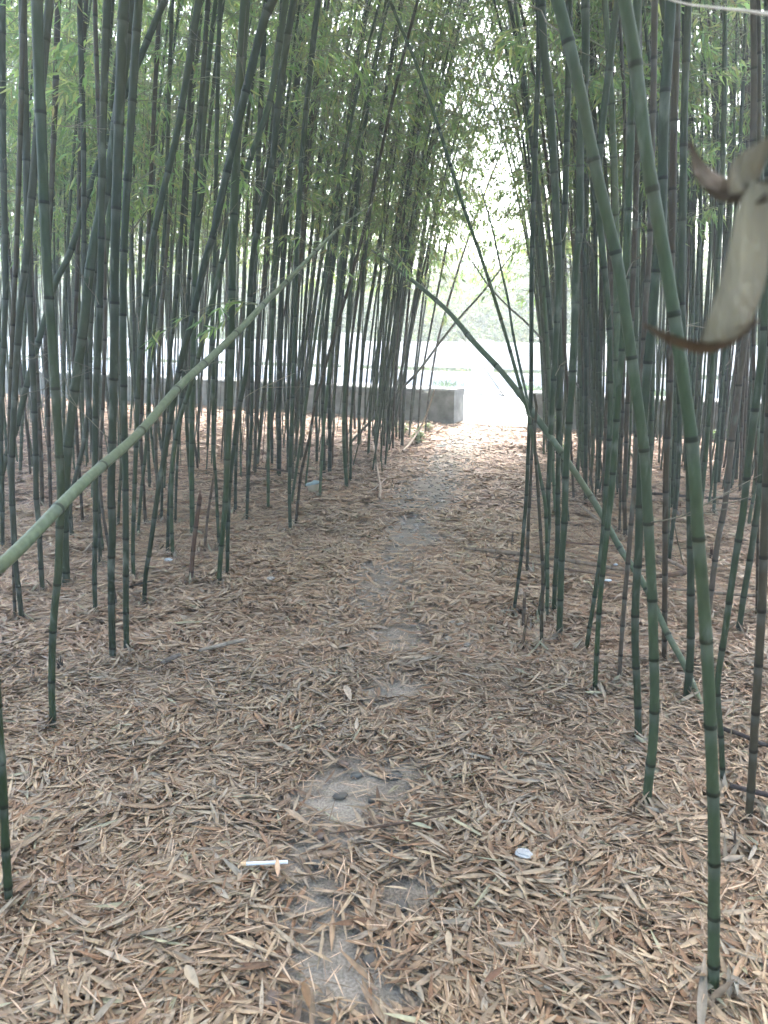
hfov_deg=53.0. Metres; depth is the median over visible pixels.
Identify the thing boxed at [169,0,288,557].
bamboo
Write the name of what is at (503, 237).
bamboo
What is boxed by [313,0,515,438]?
bamboo
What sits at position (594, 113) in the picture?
bamboo
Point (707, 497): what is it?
fallen pole
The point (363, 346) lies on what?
bamboo
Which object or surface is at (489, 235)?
sky
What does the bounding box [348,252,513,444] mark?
bamboo
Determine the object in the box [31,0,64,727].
bamboo
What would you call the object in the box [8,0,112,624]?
bamboo
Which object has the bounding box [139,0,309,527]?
bamboo
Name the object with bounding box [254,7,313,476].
bamboo
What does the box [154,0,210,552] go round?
bamboo
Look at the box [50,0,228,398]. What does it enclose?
bamboo
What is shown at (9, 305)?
bamboo
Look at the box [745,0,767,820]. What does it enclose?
bamboo
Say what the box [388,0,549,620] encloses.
bamboo
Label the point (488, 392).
kerb
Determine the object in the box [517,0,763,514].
bamboo
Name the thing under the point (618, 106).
thicket foliage
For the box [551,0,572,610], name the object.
bamboo
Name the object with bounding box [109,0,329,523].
bamboo
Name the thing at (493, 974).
fallen leaf
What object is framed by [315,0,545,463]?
bamboo
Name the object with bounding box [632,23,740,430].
bamboo
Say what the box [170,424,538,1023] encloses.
path
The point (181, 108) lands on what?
bamboo
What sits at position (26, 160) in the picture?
bamboo
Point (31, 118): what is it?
bamboo
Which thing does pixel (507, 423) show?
drifted leaves
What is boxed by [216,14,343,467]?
bamboo
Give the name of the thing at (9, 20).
bamboo
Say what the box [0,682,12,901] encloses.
bamboo
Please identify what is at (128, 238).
bamboo
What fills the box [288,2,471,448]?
bamboo
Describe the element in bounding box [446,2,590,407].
bamboo
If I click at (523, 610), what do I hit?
stump
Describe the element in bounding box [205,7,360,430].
bamboo
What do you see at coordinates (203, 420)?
leaf litter
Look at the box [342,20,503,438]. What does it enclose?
bamboo
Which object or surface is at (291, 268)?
bamboo
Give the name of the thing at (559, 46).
bamboo
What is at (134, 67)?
bamboo
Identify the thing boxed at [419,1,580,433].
bamboo
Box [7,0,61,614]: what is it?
bamboo
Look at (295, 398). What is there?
bamboo
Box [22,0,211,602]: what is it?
bamboo
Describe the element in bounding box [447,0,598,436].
bamboo
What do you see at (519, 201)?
bamboo
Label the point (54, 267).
bamboo
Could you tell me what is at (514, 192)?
bamboo
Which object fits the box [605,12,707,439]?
bamboo
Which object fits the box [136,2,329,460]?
bamboo
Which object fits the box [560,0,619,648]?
bamboo
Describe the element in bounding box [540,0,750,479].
bamboo
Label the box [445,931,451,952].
fallen leaf
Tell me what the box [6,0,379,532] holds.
bamboo
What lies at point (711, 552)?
stump
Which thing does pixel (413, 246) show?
bamboo
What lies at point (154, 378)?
bamboo
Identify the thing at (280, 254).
bamboo
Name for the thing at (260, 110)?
bamboo
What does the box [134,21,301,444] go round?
bamboo
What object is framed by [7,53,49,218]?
bamboo
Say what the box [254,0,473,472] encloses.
bamboo
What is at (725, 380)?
bamboo
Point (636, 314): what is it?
bamboo
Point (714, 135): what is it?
bamboo
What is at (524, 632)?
stump
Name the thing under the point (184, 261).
bamboo
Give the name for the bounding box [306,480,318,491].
paper cup
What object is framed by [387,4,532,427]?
bamboo
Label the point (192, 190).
bamboo
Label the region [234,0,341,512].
bamboo
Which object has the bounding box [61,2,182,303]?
bamboo
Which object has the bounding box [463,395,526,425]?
road
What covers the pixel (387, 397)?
bamboo
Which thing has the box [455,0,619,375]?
bamboo
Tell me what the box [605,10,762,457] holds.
bamboo
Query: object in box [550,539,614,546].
fallen pole
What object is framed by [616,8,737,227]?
bamboo
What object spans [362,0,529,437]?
bamboo
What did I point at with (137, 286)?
bamboo
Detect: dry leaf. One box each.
[275,858,279,875]
[643,137,767,353]
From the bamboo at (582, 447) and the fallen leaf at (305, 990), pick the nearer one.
the fallen leaf at (305, 990)
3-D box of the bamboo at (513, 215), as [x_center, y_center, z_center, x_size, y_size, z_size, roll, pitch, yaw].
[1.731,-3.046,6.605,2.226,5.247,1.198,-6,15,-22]
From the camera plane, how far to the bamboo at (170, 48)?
4.03 m
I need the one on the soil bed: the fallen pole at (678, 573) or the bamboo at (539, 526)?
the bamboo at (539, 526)
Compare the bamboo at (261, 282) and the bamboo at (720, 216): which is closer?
the bamboo at (720, 216)
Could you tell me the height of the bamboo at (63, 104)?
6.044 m
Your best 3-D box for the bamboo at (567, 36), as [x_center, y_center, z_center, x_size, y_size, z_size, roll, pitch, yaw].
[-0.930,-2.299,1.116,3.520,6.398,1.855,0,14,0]
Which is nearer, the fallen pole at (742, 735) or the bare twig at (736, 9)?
the bare twig at (736, 9)
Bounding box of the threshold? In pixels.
[457,422,526,428]
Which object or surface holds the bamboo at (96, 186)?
on the soil bed
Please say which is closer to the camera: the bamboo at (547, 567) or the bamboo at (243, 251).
the bamboo at (547, 567)
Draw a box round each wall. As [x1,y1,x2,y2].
[5,371,463,425]
[527,391,760,439]
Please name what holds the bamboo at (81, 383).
on the soil bed
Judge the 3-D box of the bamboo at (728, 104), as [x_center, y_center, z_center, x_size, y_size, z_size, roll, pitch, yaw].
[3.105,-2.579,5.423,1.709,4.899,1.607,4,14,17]
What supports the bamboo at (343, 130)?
on the soil bed
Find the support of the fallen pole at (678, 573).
on the leaf litter at (209, 564)
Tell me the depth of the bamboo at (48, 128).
6.74 m
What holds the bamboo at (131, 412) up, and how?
on the soil bed
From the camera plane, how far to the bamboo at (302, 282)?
7.53 m
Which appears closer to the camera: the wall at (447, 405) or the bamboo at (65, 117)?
the bamboo at (65, 117)
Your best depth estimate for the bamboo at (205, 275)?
9.81 m
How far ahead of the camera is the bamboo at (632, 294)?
4.01 m
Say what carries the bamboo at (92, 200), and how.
on the soil bed
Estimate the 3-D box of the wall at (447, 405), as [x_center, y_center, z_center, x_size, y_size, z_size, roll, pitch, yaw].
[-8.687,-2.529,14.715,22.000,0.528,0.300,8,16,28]
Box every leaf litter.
[0,500,767,667]
[0,641,767,1023]
[3,393,734,452]
[3,440,760,522]
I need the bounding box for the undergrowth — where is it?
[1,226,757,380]
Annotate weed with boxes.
[394,421,411,433]
[407,427,426,443]
[421,421,433,429]
[427,378,463,386]
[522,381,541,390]
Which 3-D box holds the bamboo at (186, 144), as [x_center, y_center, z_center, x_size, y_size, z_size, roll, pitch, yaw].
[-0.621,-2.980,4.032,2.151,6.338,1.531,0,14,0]
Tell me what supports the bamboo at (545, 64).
on the soil bed
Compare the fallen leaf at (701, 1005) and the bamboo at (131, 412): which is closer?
the fallen leaf at (701, 1005)
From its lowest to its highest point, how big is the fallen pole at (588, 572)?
0.014 m
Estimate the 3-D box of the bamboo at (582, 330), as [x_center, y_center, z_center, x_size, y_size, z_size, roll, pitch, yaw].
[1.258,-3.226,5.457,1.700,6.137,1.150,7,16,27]
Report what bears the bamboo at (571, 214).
on the soil bed
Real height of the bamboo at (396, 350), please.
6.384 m
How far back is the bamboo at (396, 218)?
6.34 m
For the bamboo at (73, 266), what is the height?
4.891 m
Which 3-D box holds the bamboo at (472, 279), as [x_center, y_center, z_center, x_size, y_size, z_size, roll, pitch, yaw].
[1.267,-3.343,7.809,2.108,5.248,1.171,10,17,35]
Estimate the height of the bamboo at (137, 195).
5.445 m
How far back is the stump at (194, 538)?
3.50 m
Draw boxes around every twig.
[129,580,153,587]
[670,0,767,15]
[675,527,683,564]
[730,685,735,751]
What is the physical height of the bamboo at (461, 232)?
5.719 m
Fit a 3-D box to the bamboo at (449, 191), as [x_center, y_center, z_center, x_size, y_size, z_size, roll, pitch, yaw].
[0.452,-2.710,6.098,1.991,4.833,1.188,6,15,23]
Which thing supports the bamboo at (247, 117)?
on the soil bed
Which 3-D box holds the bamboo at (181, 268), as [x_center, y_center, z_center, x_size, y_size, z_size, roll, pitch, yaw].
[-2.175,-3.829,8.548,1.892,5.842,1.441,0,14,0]
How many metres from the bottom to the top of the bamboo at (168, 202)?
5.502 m
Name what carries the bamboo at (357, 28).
on the soil bed
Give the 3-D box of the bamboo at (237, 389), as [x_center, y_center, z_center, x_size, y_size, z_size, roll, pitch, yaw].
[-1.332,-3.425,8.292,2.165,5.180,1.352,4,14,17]
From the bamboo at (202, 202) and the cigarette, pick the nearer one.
the cigarette
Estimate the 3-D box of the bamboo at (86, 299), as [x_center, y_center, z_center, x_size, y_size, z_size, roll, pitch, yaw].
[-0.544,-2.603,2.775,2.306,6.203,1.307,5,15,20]
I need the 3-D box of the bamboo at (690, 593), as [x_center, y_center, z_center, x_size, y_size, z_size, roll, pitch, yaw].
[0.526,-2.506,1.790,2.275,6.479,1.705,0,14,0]
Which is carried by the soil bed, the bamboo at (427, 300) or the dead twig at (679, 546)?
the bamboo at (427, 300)
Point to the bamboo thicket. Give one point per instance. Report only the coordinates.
(692, 202)
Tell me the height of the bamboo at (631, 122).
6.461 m
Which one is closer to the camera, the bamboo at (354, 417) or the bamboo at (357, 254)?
the bamboo at (357, 254)
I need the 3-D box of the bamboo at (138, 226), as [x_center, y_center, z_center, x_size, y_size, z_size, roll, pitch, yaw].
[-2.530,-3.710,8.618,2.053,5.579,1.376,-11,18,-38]
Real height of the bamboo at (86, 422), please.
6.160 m
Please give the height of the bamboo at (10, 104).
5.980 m
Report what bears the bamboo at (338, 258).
on the soil bed
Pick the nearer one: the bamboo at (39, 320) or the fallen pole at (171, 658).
the fallen pole at (171, 658)
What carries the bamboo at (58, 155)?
on the soil bed
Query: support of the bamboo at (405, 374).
on the soil bed
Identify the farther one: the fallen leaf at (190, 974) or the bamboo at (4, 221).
the bamboo at (4, 221)
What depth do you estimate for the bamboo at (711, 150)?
4.03 m
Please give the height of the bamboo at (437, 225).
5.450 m
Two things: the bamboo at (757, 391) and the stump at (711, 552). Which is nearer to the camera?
the bamboo at (757, 391)
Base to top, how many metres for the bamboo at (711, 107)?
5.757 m
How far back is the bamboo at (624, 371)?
4.04 m
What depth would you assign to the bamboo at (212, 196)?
7.30 m
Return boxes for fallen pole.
[161,652,181,664]
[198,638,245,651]
[464,548,645,571]
[486,556,620,577]
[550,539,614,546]
[577,503,600,522]
[652,492,750,499]
[656,555,686,570]
[656,570,686,577]
[670,587,754,597]
[723,727,767,746]
[729,783,767,797]
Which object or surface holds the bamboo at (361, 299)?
on the soil bed
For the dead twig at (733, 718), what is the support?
on the soil bed
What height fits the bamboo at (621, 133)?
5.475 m
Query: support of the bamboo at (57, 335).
on the soil bed
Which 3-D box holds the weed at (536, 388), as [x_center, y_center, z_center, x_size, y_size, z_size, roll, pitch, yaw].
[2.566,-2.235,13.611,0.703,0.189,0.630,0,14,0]
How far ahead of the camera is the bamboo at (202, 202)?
4.24 m
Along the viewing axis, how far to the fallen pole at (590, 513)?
4.76 m
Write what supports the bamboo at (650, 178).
on the soil bed
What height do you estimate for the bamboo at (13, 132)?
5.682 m
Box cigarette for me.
[241,860,287,865]
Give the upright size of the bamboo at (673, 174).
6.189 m
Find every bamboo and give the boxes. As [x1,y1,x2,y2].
[0,0,41,548]
[0,0,70,470]
[0,0,74,256]
[0,0,139,469]
[0,0,160,454]
[0,0,183,464]
[0,0,328,550]
[0,1,49,198]
[0,4,66,229]
[0,4,93,473]
[0,5,121,354]
[0,7,144,430]
[0,7,221,497]
[0,12,114,473]
[0,29,98,403]
[0,41,126,192]
[0,203,412,575]
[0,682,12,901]
[4,0,168,475]
[6,0,60,187]
[6,0,149,231]
[6,0,163,351]
[6,0,191,486]
[6,0,193,504]
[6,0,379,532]
[6,2,117,83]
[6,2,165,474]
[6,3,172,417]
[6,7,47,162]
[6,14,67,207]
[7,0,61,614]
[7,0,89,302]
[7,0,143,444]
[7,4,160,445]
[7,13,53,420]
[7,35,123,313]
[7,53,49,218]
[7,71,93,415]
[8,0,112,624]
[8,8,210,458]
[9,5,115,402]
[9,6,71,386]
[10,5,144,286]
[12,31,98,377]
[13,35,145,404]
[14,2,89,436]
[16,5,228,456]
[18,0,170,589]
[19,0,264,403]
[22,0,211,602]
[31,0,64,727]
[32,127,145,391]
[33,6,147,419]
[38,202,62,383]
[41,0,129,657]
[43,0,74,525]
[47,0,255,469]
[47,33,163,234]
[48,6,244,408]
[48,12,164,411]
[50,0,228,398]
[50,0,293,489]
[54,0,292,486]
[55,4,222,418]
[57,0,209,429]
[57,0,264,407]
[58,0,190,434]
[58,0,255,450]
[61,0,101,564]
[61,1,233,456]
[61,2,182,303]
[62,0,133,587]
[66,0,312,501]
[69,0,114,537]
[72,0,88,521]
[75,0,111,618]
[90,0,247,444]
[100,0,430,476]
[108,44,174,286]
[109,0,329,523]
[119,0,157,650]
[119,7,268,411]
[121,0,283,268]
[122,6,325,452]
[131,0,202,583]
[134,2,264,422]
[134,4,267,384]
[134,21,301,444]
[135,4,281,423]
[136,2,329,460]
[136,6,199,336]
[136,12,215,416]
[136,43,277,416]
[137,0,173,534]
[137,1,223,293]
[138,9,237,428]
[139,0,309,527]
[141,0,395,481]
[142,0,277,604]
[142,45,195,517]
[143,0,301,477]
[143,0,373,476]
[144,24,251,272]
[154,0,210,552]
[157,0,403,507]
[158,0,420,466]
[161,7,243,397]
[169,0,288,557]
[171,1,320,419]
[172,0,246,522]
[173,31,233,338]
[174,0,433,475]
[174,44,296,360]
[175,3,211,468]
[176,0,519,584]
[177,10,321,428]
[182,0,262,412]
[182,29,259,361]
[188,18,349,413]
[196,0,427,481]
[198,4,320,446]
[199,52,271,316]
[202,36,322,374]
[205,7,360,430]
[208,0,402,429]
[209,2,320,439]
[210,0,250,545]
[213,0,421,470]
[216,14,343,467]
[223,72,349,295]
[225,0,347,574]
[226,1,405,460]
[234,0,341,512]
[237,0,448,488]
[243,32,349,388]
[245,0,283,518]
[247,2,429,434]
[249,7,454,440]
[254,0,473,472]
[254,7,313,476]
[255,0,508,464]
[257,0,457,461]
[261,0,376,534]
[266,0,503,488]
[269,0,499,505]
[272,4,432,342]
[273,0,532,496]
[281,0,467,474]
[282,23,408,431]
[284,0,415,456]
[285,32,426,346]
[287,2,392,407]
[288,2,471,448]
[291,0,522,480]
[294,0,418,523]
[294,0,497,404]
[304,0,524,464]
[308,0,534,470]
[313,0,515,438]
[315,0,476,444]
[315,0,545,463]
[317,0,492,413]
[318,0,553,455]
[319,3,480,443]
[320,5,510,445]
[322,0,487,448]
[324,0,494,445]
[328,6,517,415]
[330,0,503,455]
[332,25,505,418]
[336,17,488,432]
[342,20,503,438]
[345,10,530,441]
[347,2,446,430]
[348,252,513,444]
[351,13,490,438]
[354,3,494,434]
[355,16,529,414]
[359,0,581,514]
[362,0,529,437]
[363,0,517,446]
[365,233,702,703]
[369,5,540,430]
[370,4,527,420]
[380,3,552,449]
[382,13,531,398]
[386,0,681,527]
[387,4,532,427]
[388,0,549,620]
[397,30,530,421]
[400,6,527,423]
[413,0,660,490]
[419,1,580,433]
[430,9,621,307]
[438,10,640,450]
[439,0,570,426]
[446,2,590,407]
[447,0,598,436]
[447,0,609,456]
[454,2,606,451]
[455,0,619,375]
[458,1,618,307]
[458,331,544,644]
[459,0,639,412]
[460,0,589,300]
[466,0,697,324]
[468,17,609,244]
[469,0,744,505]
[472,0,763,544]
[472,261,632,457]
[479,185,528,400]
[480,2,749,487]
[481,0,764,508]
[482,28,640,436]
[486,0,721,505]
[489,8,708,370]
[489,9,646,271]
[489,15,706,472]
[490,0,632,467]
[490,0,640,403]
[490,0,764,507]
[491,1,728,457]
[495,0,602,488]
[508,0,760,803]
[512,0,540,613]
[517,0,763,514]
[517,13,632,416]
[520,9,716,369]
[524,0,764,455]
[525,417,533,577]
[537,0,684,618]
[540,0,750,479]
[544,0,625,639]
[546,0,738,442]
[549,14,711,206]
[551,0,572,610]
[558,8,742,214]
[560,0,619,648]
[561,71,590,468]
[573,0,607,480]
[579,0,763,499]
[590,0,763,523]
[591,0,764,402]
[593,0,673,689]
[596,15,647,532]
[596,29,761,339]
[602,0,764,517]
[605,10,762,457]
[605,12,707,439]
[606,0,762,268]
[615,0,680,658]
[615,0,764,501]
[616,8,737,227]
[617,0,704,675]
[617,0,720,993]
[617,0,764,417]
[622,11,680,541]
[624,0,687,558]
[631,0,675,740]
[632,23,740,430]
[639,0,764,192]
[677,203,729,222]
[678,0,694,696]
[690,17,762,174]
[695,14,749,425]
[697,91,763,155]
[701,3,751,485]
[704,90,740,142]
[706,52,762,167]
[709,0,756,608]
[715,0,767,780]
[717,0,737,482]
[734,14,747,479]
[736,355,766,630]
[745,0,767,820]
[751,0,761,613]
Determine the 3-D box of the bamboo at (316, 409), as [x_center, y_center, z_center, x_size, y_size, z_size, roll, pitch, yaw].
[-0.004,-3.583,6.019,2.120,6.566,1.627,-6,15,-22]
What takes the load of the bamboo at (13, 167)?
on the soil bed
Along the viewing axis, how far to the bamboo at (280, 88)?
3.30 m
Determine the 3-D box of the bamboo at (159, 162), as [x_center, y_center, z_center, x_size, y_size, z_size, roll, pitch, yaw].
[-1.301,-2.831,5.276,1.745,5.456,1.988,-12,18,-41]
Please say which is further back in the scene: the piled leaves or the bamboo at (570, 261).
the bamboo at (570, 261)
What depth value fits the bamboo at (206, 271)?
10.09 m
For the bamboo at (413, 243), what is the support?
on the soil bed
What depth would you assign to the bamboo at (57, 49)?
3.60 m
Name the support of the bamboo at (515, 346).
on the leaf litter at (209, 564)
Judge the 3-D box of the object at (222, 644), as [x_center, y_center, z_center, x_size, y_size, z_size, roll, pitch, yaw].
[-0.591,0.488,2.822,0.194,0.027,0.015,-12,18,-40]
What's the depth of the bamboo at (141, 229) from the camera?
6.32 m
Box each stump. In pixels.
[57,654,62,668]
[188,491,201,581]
[203,472,214,554]
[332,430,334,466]
[520,609,529,655]
[521,590,525,625]
[709,541,712,557]
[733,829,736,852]
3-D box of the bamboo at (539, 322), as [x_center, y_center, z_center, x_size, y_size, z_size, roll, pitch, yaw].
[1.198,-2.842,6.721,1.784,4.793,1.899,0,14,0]
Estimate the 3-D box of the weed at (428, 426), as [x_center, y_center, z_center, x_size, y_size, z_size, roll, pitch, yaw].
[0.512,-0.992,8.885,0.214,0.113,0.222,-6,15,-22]
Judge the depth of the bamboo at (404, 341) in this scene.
7.67 m
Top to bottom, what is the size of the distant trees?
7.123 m
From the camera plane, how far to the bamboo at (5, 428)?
5.58 m
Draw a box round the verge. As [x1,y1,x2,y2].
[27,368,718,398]
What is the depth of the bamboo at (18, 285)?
8.34 m
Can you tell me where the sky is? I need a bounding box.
[0,0,762,278]
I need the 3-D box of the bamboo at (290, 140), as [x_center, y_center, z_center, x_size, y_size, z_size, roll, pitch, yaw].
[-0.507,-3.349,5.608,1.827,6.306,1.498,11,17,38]
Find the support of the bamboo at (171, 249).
on the soil bed
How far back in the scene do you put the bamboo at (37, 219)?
7.78 m
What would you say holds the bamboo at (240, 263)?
on the soil bed
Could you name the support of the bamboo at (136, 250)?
on the soil bed
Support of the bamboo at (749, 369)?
on the soil bed
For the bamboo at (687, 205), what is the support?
on the soil bed
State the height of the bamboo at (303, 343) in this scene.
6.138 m
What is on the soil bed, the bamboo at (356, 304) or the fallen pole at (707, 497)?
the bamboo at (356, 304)
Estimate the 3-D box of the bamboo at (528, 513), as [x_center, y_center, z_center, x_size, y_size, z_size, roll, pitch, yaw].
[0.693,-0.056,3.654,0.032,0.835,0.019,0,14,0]
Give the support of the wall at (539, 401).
on the ground
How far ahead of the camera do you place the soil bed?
5.28 m
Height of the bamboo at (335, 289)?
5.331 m
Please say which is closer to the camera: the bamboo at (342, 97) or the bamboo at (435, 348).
the bamboo at (342, 97)
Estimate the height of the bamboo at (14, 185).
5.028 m
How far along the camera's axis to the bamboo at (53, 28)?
4.51 m
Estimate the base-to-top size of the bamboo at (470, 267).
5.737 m
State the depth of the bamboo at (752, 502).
4.44 m
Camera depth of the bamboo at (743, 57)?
4.23 m
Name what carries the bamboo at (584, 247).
on the soil bed
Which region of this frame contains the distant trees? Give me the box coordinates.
[0,164,757,345]
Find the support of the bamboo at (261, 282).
on the soil bed
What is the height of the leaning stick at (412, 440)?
0.619 m
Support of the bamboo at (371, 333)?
on the soil bed
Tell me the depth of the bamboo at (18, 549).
2.47 m
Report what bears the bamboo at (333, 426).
on the soil bed
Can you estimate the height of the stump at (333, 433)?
0.366 m
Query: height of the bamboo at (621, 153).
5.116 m
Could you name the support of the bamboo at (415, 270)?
on the soil bed
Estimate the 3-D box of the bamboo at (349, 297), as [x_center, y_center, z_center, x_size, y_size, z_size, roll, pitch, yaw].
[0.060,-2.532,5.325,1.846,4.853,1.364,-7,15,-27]
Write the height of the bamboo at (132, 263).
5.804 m
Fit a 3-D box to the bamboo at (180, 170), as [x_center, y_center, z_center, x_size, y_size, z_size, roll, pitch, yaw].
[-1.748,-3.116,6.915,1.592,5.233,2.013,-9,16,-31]
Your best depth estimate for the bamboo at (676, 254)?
4.71 m
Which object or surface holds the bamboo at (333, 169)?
on the soil bed
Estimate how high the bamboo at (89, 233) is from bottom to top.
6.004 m
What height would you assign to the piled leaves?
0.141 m
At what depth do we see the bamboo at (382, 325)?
7.28 m
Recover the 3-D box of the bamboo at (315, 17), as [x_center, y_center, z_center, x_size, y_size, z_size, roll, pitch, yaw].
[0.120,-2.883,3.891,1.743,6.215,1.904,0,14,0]
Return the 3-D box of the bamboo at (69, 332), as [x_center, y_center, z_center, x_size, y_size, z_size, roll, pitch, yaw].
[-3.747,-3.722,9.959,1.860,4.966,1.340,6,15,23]
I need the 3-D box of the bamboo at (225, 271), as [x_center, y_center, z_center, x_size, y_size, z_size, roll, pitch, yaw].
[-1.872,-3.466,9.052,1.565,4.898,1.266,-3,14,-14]
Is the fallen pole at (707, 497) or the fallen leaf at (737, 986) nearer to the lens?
the fallen leaf at (737, 986)
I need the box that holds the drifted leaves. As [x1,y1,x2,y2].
[452,417,574,430]
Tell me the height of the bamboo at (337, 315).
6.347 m
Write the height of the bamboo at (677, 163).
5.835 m
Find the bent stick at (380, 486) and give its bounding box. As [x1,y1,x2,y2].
[372,442,381,498]
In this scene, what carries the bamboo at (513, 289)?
on the soil bed
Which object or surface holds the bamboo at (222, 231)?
on the soil bed
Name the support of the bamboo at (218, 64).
on the soil bed
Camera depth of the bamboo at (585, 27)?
2.70 m
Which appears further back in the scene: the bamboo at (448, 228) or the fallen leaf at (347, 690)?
the bamboo at (448, 228)
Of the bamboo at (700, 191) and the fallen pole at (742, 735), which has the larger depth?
the bamboo at (700, 191)
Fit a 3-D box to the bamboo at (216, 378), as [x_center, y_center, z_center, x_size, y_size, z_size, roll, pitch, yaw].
[-1.226,-3.307,6.673,2.242,5.719,1.380,0,14,0]
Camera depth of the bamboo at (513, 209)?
6.62 m
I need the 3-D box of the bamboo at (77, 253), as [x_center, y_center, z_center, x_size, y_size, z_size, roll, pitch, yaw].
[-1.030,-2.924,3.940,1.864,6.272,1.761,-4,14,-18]
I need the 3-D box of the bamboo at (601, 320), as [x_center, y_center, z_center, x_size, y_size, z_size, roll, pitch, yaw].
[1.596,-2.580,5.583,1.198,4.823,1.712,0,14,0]
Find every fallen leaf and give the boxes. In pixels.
[184,965,198,988]
[284,808,309,825]
[301,982,310,1008]
[343,685,351,700]
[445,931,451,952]
[484,966,503,981]
[697,953,706,1023]
[732,966,738,994]
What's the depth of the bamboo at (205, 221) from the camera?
6.67 m
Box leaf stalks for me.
[0,518,767,1023]
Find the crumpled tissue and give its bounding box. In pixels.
[515,848,532,857]
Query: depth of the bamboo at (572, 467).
3.04 m
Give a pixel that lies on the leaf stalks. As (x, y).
(360, 770)
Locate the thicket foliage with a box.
[0,0,764,270]
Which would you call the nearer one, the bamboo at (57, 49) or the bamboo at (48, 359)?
the bamboo at (57, 49)
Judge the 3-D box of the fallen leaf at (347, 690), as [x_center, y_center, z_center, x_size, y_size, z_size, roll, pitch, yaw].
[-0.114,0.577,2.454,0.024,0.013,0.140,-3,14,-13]
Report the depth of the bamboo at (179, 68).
4.80 m
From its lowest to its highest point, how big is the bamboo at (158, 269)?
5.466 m
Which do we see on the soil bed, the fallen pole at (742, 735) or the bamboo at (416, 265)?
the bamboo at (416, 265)
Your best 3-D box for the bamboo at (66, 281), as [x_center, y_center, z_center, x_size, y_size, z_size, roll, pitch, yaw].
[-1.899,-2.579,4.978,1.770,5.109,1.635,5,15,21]
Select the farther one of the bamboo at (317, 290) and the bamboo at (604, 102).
the bamboo at (317, 290)
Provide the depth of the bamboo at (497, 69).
6.24 m
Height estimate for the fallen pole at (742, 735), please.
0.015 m
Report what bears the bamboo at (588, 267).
on the soil bed
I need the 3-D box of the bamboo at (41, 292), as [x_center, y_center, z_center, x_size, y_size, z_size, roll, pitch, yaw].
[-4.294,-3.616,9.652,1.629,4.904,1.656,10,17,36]
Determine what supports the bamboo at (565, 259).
on the soil bed
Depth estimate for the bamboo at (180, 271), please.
8.07 m
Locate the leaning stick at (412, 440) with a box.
[402,389,434,451]
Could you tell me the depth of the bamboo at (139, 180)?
8.27 m
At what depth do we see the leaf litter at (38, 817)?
1.79 m
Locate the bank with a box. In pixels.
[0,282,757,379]
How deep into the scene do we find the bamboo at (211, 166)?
9.17 m
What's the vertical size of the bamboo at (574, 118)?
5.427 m
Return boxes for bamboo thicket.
[0,0,764,500]
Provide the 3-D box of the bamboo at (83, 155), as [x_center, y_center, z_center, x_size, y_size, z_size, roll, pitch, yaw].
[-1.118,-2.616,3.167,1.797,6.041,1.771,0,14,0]
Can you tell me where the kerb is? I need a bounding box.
[41,370,718,399]
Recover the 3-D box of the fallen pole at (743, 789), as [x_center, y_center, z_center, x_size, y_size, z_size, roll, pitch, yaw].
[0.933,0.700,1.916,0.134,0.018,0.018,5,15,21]
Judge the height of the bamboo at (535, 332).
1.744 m
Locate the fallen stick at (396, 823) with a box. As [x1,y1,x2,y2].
[329,811,456,833]
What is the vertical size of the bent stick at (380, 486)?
0.058 m
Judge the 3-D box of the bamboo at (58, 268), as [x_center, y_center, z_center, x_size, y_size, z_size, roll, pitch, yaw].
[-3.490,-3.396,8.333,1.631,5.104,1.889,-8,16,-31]
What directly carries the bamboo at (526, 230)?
on the soil bed
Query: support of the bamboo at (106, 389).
on the soil bed
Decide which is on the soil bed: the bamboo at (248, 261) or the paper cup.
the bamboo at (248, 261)
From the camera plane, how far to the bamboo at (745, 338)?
2.97 m
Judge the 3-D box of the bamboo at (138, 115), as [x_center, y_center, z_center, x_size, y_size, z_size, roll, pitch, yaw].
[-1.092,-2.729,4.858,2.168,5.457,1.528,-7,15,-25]
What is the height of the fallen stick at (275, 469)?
0.021 m
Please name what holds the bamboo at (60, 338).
on the soil bed
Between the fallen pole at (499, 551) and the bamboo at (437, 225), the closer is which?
the fallen pole at (499, 551)
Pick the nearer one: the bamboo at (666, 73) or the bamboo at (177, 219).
the bamboo at (666, 73)
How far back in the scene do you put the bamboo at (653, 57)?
2.33 m
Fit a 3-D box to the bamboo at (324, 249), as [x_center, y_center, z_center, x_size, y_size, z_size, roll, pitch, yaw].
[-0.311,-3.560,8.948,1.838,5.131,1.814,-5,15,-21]
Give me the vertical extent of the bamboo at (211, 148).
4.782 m
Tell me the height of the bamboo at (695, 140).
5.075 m
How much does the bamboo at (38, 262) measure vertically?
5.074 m
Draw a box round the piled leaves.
[0,487,767,1006]
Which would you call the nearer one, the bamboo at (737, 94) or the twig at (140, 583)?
the twig at (140, 583)
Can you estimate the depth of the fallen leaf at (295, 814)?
1.84 m
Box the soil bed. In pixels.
[0,396,767,1023]
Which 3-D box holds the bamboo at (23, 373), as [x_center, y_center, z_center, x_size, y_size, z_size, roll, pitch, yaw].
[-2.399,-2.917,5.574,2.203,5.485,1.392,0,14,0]
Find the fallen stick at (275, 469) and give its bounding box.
[256,467,299,473]
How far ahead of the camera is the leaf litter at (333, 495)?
5.91 m
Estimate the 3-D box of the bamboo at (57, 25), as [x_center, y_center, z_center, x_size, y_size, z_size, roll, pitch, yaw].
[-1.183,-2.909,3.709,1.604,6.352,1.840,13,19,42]
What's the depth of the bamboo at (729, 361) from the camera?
5.19 m
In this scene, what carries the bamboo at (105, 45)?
on the soil bed

